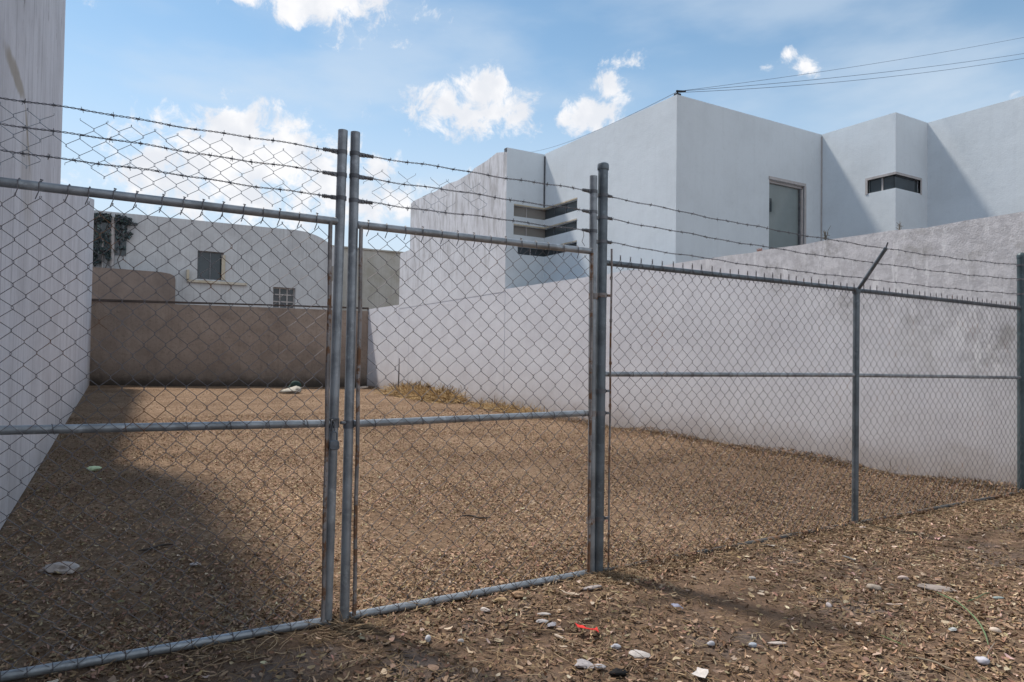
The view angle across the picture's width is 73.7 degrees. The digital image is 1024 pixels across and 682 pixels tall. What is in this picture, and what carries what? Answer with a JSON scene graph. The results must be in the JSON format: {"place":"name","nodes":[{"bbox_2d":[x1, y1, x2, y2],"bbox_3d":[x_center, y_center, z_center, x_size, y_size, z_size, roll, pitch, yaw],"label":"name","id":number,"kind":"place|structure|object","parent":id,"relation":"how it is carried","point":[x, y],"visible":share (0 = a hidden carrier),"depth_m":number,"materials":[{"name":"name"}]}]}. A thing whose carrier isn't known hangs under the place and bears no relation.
{"place":"outdoors","nodes":[
{"label":"outdoors","id":0,"kind":"place"},
{"bbox_2d":[0,0,65,528],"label":"building","id":1,"kind":"structure","parent":0,"point":[32,37],"depth_m":6.78,"materials":[{"name":"grey paint"}]},
{"bbox_2d":[53,194,93,442],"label":"wing","id":2,"kind":"structure","parent":1,"relation":"attached to","point":[74,375],"depth_m":14.97,"materials":[{"name":"white paint"}]},
{"bbox_2d":[91,267,175,305],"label":"yard wall","id":3,"kind":"structure","parent":0,"point":[133,280],"depth_m":37.28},
{"bbox_2d":[0,378,1023,681],"bbox_3d":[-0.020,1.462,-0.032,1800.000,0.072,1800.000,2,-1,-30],"label":"ground","id":4,"kind":"structure","parent":0,"point":[454,534],"depth_m":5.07,"materials":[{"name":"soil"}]},
{"bbox_2d":[38,566,46,572],"bbox_3d":[-3.006,1.475,4.421,0.092,0.055,0.096,-6,2,0],"label":"white rubble","id":5,"kind":"object","parent":4,"relation":"on","point":[40,571],"visible":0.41,"depth_m":4.38,"materials":[{"name":"grey stone"}]},
{"bbox_2d":[45,561,79,573],"bbox_3d":[-2.911,1.468,4.420,0.209,0.078,0.129,-4,3,0],"label":"white rubble","id":6,"kind":"object","parent":4,"relation":"on","point":[60,568],"visible":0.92,"depth_m":4.38,"materials":[{"name":"white stone"}]},
{"bbox_2d":[87,466,101,470],"bbox_3d":[-5.131,1.568,8.373,0.176,0.062,0.090,7,6,0],"label":"white rubble","id":7,"kind":"object","parent":4,"relation":"on","point":[93,468],"visible":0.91,"depth_m":8.35,"materials":[{"name":"white stone"}]},
{"bbox_2d":[138,543,172,550],"bbox_3d":[-2.617,1.514,5.014,0.043,0.019,0.239,0,-2,42],"label":"twig","id":8,"kind":"object","parent":4,"relation":"on","point":[154,547],"visible":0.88,"depth_m":5.00,"materials":[{"name":"brown wood"}]},
{"bbox_2d":[0,97,347,681],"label":"gate leaf","id":9,"kind":"object","parent":4,"relation":"on","point":[332,368],"visible":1,"depth_m":3.35,"materials":[{"name":"metal"}]},
{"bbox_2d":[93,210,333,309],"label":"house","id":10,"kind":"structure","parent":4,"relation":"on","point":[200,264],"depth_m":41.06,"materials":[{"name":"grey paint"}]},
{"bbox_2d":[93,220,126,255],"bbox_3d":[-22.873,-5.790,37.643,2.820,1.970,0.046,2,-1,-30],"label":"window","id":11,"kind":"structure","parent":10,"relation":"in","point":[102,225],"depth_m":37.94,"materials":[{"name":"black glass"}]},
{"bbox_2d":[93,212,137,268],"bbox_3d":[-22.544,-5.532,37.539,3.473,3.174,0.564,2,-1,-30],"label":"climbing plant","id":12,"kind":"object","parent":10,"relation":"attached to","point":[123,226],"visible":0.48,"depth_m":37.63,"materials":[{"name":"green plant"}]},
{"bbox_2d":[197,251,224,279],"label":"window","id":13,"kind":"structure","parent":10,"relation":"in","point":[202,264],"depth_m":40.82,"materials":[{"name":"grey glass"}]},
{"bbox_2d":[273,287,294,307],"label":"window","id":14,"kind":"structure","parent":10,"relation":"in","point":[287,299],"depth_m":42.97,"materials":[{"name":"white glass"}]},
{"bbox_2d":[89,299,368,386],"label":"end wall","id":15,"kind":"structure","parent":4,"relation":"on","point":[110,366],"depth_m":28.74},
{"bbox_2d":[279,386,301,393],"bbox_3d":[-8.029,1.813,24.725,0.834,0.300,0.643,-5,6,0],"label":"rubbish","id":16,"kind":"object","parent":4,"relation":"on","point":[289,391],"visible":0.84,"depth_m":24.56,"materials":[{"name":"white plastic"}]},
{"bbox_2d":[288,381,301,387],"bbox_3d":[-8.412,1.757,26.506,0.494,0.444,0.365,0,-1,25],"label":"rubbish","id":17,"kind":"object","parent":4,"relation":"on","point":[295,383],"visible":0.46,"depth_m":26.39,"materials":[{"name":"green plastic"}]},
{"bbox_2d":[332,245,402,310],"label":"annex","id":18,"kind":"object","parent":4,"relation":"on","point":[377,280],"visible":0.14,"depth_m":48.37,"materials":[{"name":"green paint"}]},
{"bbox_2d":[372,380,471,403],"bbox_3d":[-3.146,1.602,22.836,2.119,0.599,6.637,2,-1,-30],"label":"dry grass clump","id":19,"kind":"object","parent":4,"relation":"on","point":[446,396],"visible":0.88,"depth_m":21.51,"materials":[{"name":"brown plant"}]},
{"bbox_2d":[425,635,430,641],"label":"pebble","id":20,"kind":"object","parent":4,"relation":"on","point":[427,638],"visible":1,"depth_m":3.46,"materials":[{"name":"grey stone"}]},
{"bbox_2d":[464,515,490,518],"bbox_3d":[-0.318,1.558,6.048,0.265,0.018,0.066,0,-1,17],"label":"twig","id":21,"kind":"object","parent":4,"relation":"on","point":[474,516],"visible":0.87,"depth_m":6.03,"materials":[{"name":"brown wood"}]},
{"bbox_2d":[480,607,489,612],"bbox_3d":[-0.152,1.535,3.896,0.062,0.028,0.029,9,0,17],"label":"stone chip","id":22,"kind":"object","parent":4,"relation":"on","point":[484,609],"visible":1,"depth_m":3.89,"materials":[{"name":"grey stone"}]},
{"bbox_2d":[494,597,506,602],"bbox_3d":[-0.067,1.532,4.044,0.083,0.028,0.043,-3,1,0],"label":"stone chip","id":23,"kind":"object","parent":4,"relation":"on","point":[502,599],"visible":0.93,"depth_m":4.03,"materials":[{"name":"beige stone"}]},
{"bbox_2d":[461,396,549,412],"bbox_3d":[-0.226,1.656,17.915,1.218,0.359,4.324,2,-1,-30],"label":"dry grass clump","id":24,"kind":"object","parent":4,"relation":"on","point":[492,405],"visible":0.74,"depth_m":17.84,"materials":[{"name":"brown plant"}]},
{"bbox_2d":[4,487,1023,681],"bbox_3d":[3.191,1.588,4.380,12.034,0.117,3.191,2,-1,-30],"label":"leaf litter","id":25,"kind":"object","parent":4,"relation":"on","point":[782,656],"visible":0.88,"depth_m":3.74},
{"bbox_2d":[511,591,524,598],"bbox_3d":[0.037,1.528,4.115,0.085,0.050,0.065,1,2,0],"label":"stone chip","id":26,"kind":"object","parent":4,"relation":"on","point":[515,594],"visible":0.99,"depth_m":4.10,"materials":[{"name":"beige stone"}]},
{"bbox_2d":[536,619,548,622],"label":"stone chip","id":27,"kind":"object","parent":4,"relation":"on","point":[542,620],"visible":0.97,"depth_m":3.76,"materials":[{"name":"grey stone"}]},
{"bbox_2d":[537,612,550,615],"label":"stone chip","id":28,"kind":"object","parent":4,"relation":"on","point":[543,613],"visible":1,"depth_m":3.85,"materials":[{"name":"grey stone"}]},
{"bbox_2d":[547,622,555,626],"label":"stone chip","id":29,"kind":"object","parent":4,"relation":"on","point":[552,624],"visible":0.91,"depth_m":3.71,"materials":[{"name":"grey stone"}]},
{"bbox_2d":[561,590,579,594],"bbox_3d":[0.356,1.527,4.141,0.115,0.015,0.048,7,2,0],"label":"paper scrap","id":30,"kind":"object","parent":4,"relation":"on","point":[570,593],"visible":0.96,"depth_m":4.13,"materials":[{"name":"beige paper"}]},
{"bbox_2d":[574,659,594,668],"bbox_3d":[0.348,1.543,3.253,0.097,0.020,0.065,3,7,23],"label":"stone chip","id":31,"kind":"object","parent":4,"relation":"on","point":[584,663],"visible":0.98,"depth_m":3.24,"materials":[{"name":"white stone"}]},
{"bbox_2d":[575,623,598,631],"bbox_3d":[0.399,1.525,3.628,0.128,0.027,0.080,9,-12,0],"label":"plastic scrap","id":32,"kind":"object","parent":4,"relation":"on","point":[584,627],"visible":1,"depth_m":3.61,"materials":[{"name":"red plastic"}]},
{"bbox_2d":[583,585,600,590],"bbox_3d":[0.501,1.539,4.261,0.126,0.020,0.038,-6,1,-14],"label":"stone chip","id":33,"kind":"object","parent":4,"relation":"on","point":[593,587],"visible":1,"depth_m":4.25,"materials":[{"name":"white stone"}]},
{"bbox_2d":[595,664,605,668],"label":"stone chip","id":34,"kind":"object","parent":4,"relation":"on","point":[602,667],"visible":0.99,"depth_m":3.22,"materials":[{"name":"white stone"}]},
{"bbox_2d":[611,644,620,649],"bbox_3d":[0.528,1.552,3.467,0.054,0.025,0.030,1,3,0],"label":"stone chip","id":35,"kind":"object","parent":4,"relation":"on","point":[616,646],"visible":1,"depth_m":3.46,"materials":[{"name":"grey stone"}]},
{"bbox_2d":[608,668,627,676],"bbox_3d":[0.494,1.541,3.171,0.093,0.039,0.050,1,-1,-13],"label":"charred lump","id":36,"kind":"object","parent":4,"relation":"on","point":[617,672],"visible":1,"depth_m":3.16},
{"bbox_2d":[629,649,649,658],"bbox_3d":[0.634,1.556,3.393,0.107,0.024,0.071,3,1,9],"label":"stone chip","id":37,"kind":"object","parent":4,"relation":"on","point":[633,653],"visible":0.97,"depth_m":3.38,"materials":[{"name":"white stone"}]},
{"bbox_2d":[367,211,1023,488],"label":"boundary wall","id":38,"kind":"structure","parent":4,"relation":"on","point":[998,239],"depth_m":10.55,"materials":[{"name":"white rough stucco plaster"}]},
{"bbox_2d":[368,385,1023,497],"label":"leaf litter","id":39,"kind":"object","parent":4,"relation":"on","point":[932,479],"visible":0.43,"depth_m":9.78,"materials":[{"name":"brown plant"}]},
{"bbox_2d":[692,667,708,677],"bbox_3d":[0.881,1.543,3.184,0.065,0.016,0.087,0,-2,36],"label":"paper scrap","id":40,"kind":"object","parent":4,"relation":"on","point":[700,672],"visible":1,"depth_m":3.18,"materials":[{"name":"white paper"}]},
{"bbox_2d":[398,90,1023,401],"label":"white house","id":41,"kind":"structure","parent":4,"relation":"on","point":[677,151],"depth_m":16.24,"materials":[{"name":"paint"}]},
{"bbox_2d":[513,218,576,237],"bbox_3d":[0.902,-3.076,18.453,1.140,0.295,1.710,2,-1,-30],"label":"window","id":42,"kind":"structure","parent":41,"relation":"in","point":[524,231],"depth_m":19.10,"materials":[{"name":"grey glass"}]},
{"bbox_2d":[514,198,576,219],"bbox_3d":[0.909,-3.606,18.465,1.140,0.335,1.710,2,-1,-30],"label":"window","id":43,"kind":"structure","parent":41,"relation":"in","point":[518,211],"depth_m":19.11,"materials":[{"name":"grey glass"}]},
{"bbox_2d":[518,240,576,256],"bbox_3d":[0.954,-2.519,18.476,1.000,0.245,1.710,2,-1,-30],"label":"window","id":44,"kind":"structure","parent":41,"relation":"in","point":[523,250],"depth_m":19.16,"materials":[{"name":"grey glass"}]},
{"bbox_2d":[545,201,576,219],"bbox_3d":[1.380,-3.576,18.722,0.045,0.300,1.678,2,-1,-30],"label":"window","id":45,"kind":"structure","parent":41,"relation":"in","point":[556,211],"depth_m":18.79,"materials":[{"name":"grey glass"}]},
{"bbox_2d":[545,221,576,237],"bbox_3d":[1.373,-3.046,18.711,0.045,0.260,1.678,2,-1,-30],"label":"window","id":46,"kind":"structure","parent":41,"relation":"in","point":[553,231],"depth_m":18.76,"materials":[{"name":"grey glass"}]},
{"bbox_2d":[545,243,576,255],"bbox_3d":[1.371,-2.491,18.703,0.030,0.210,1.678,2,-1,-30],"label":"window","id":47,"kind":"structure","parent":41,"relation":"in","point":[551,252],"depth_m":19.03,"materials":[{"name":"grey glass"}]},
{"bbox_2d":[533,92,676,151],"bbox_3d":[2.023,-9.066,30.457,0.014,7.854,31.106,1,-1,-6],"label":"overhead cable","id":48,"kind":"object","parent":41,"relation":"on","point":[623,118],"visible":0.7,"depth_m":18.27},
{"bbox_2d":[769,176,805,248],"bbox_3d":[6.679,-2.661,16.690,1.375,2.530,0.165,2,-1,-30],"label":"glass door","id":49,"kind":"structure","parent":41,"relation":"in","point":[785,200],"depth_m":16.76,"materials":[{"name":"metal"}]},
{"bbox_2d":[678,58,1023,92],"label":"overhead cable","id":50,"kind":"object","parent":41,"relation":"attached to","point":[844,81],"visible":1,"depth_m":16.03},
{"bbox_2d":[686,53,1023,90],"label":"overhead cable","id":51,"kind":"object","parent":41,"relation":"attached to","point":[846,76],"visible":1,"depth_m":16.05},
{"bbox_2d":[690,37,1023,89],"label":"overhead cable","id":52,"kind":"object","parent":41,"relation":"attached to","point":[849,67],"visible":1,"depth_m":16.08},
{"bbox_2d":[865,172,921,194],"bbox_3d":[9.084,-3.678,16.254,1.077,0.392,0.737,2,-1,-30],"label":"window","id":53,"kind":"structure","parent":41,"relation":"in","point":[888,182],"depth_m":16.03,"materials":[{"name":"grey glass"}]},
{"bbox_2d":[707,641,714,645],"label":"pebble","id":54,"kind":"object","parent":4,"relation":"on","point":[710,643],"visible":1,"depth_m":3.51,"materials":[{"name":"grey stone"}]},
{"bbox_2d":[748,642,756,647],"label":"pebble","id":55,"kind":"object","parent":4,"relation":"on","point":[752,645],"visible":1,"depth_m":3.49,"materials":[{"name":"grey stone"}]},
{"bbox_2d":[510,408,1015,490],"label":"dry weeds","id":56,"kind":"object","parent":4,"relation":"on","point":[839,461],"visible":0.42,"depth_m":9.69,"materials":[{"name":"brown plant"}]},
{"bbox_2d":[768,641,785,644],"bbox_3d":[1.365,1.558,3.518,0.095,0.015,0.028,-4,0,6],"label":"stone chip","id":57,"kind":"object","parent":4,"relation":"on","point":[777,642],"visible":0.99,"depth_m":3.51,"materials":[{"name":"beige stone"}]},
{"bbox_2d":[595,162,1023,571],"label":"chain link fence","id":58,"kind":"object","parent":4,"relation":"on","point":[603,262],"visible":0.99,"depth_m":5.57,"materials":[{"name":"metal"}]},
{"bbox_2d":[339,131,597,622],"bbox_3d":[-0.187,0.208,4.178,1.756,2.700,0.075,2,-1,-30],"label":"gate leaf","id":59,"kind":"object","parent":58,"relation":"attached to","point":[349,423],"visible":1,"depth_m":4.01,"materials":[{"name":"metal"}]},
{"bbox_2d":[606,490,1023,572],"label":"leaf litter","id":60,"kind":"object","parent":4,"relation":"on","point":[722,549],"visible":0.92,"depth_m":5.67,"materials":[{"name":"brown plant"}]},
{"bbox_2d":[866,584,881,590],"bbox_3d":[2.317,1.576,4.369,0.088,0.036,0.046,7,-2,12],"label":"pebble","id":61,"kind":"object","parent":4,"relation":"on","point":[874,587],"visible":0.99,"depth_m":4.36,"materials":[{"name":"white stone"}]},
{"bbox_2d":[897,575,908,579],"bbox_3d":[2.615,1.584,4.566,0.079,0.030,0.031,1,-1,12],"label":"pebble","id":62,"kind":"object","parent":4,"relation":"on","point":[901,577],"visible":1,"depth_m":4.55,"materials":[{"name":"white stone"}]},
{"bbox_2d":[908,657,954,669],"bbox_3d":[2.009,1.537,3.263,0.199,0.009,0.035,0,-2,43],"label":"twig","id":63,"kind":"object","parent":4,"relation":"on","point":[931,661],"visible":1,"depth_m":3.28,"materials":[{"name":"brown wood"}]},
{"bbox_2d":[917,583,955,592],"bbox_3d":[2.721,1.581,4.363,0.247,0.023,0.093,4,6,14],"label":"flat stone","id":64,"kind":"object","parent":4,"relation":"on","point":[939,588],"visible":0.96,"depth_m":4.35,"materials":[{"name":"grey stone"}]},
{"bbox_2d":[937,592,988,644],"bbox_3d":[2.546,1.538,3.839,0.052,0.048,0.879,0,-1,17],"label":"green stem","id":65,"kind":"object","parent":4,"relation":"on","point":[969,612],"visible":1,"depth_m":3.80,"materials":[{"name":"green plant"}]},
{"bbox_2d":[975,656,989,664],"bbox_3d":[2.259,1.533,3.275,0.059,0.034,0.054,1,-1,5],"label":"pebble","id":66,"kind":"object","parent":4,"relation":"on","point":[982,660],"visible":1,"depth_m":3.26,"materials":[{"name":"white stone"}]},
{"bbox_2d":[989,627,1001,633],"bbox_3d":[2.558,1.533,3.614,0.061,0.033,0.050,9,-6,0],"label":"pebble","id":67,"kind":"object","parent":4,"relation":"on","point":[996,630],"visible":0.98,"depth_m":3.60,"materials":[{"name":"beige stone"}]},
{"bbox_2d":[60,0,1023,251],"label":"sky","id":68,"kind":"structure","parent":0,"point":[456,84],"materials":[{"name":"blue"}]},
{"bbox_3d":[-0.960,0.461,3.674,0.022,0.065,0.026,2,-1,-30],"label":"chain link","id":69,"kind":"object","parent":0,"visible":0},
{"bbox_2d":[329,431,338,449],"bbox_3d":[-0.956,0.534,3.671,0.055,0.102,0.020,2,-1,-30],"label":"padlock","id":70,"kind":"object","parent":69,"relation":"hanging from","point":[333,444],"visible":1,"depth_m":3.66,"materials":[{"name":"metal"}]}
]}

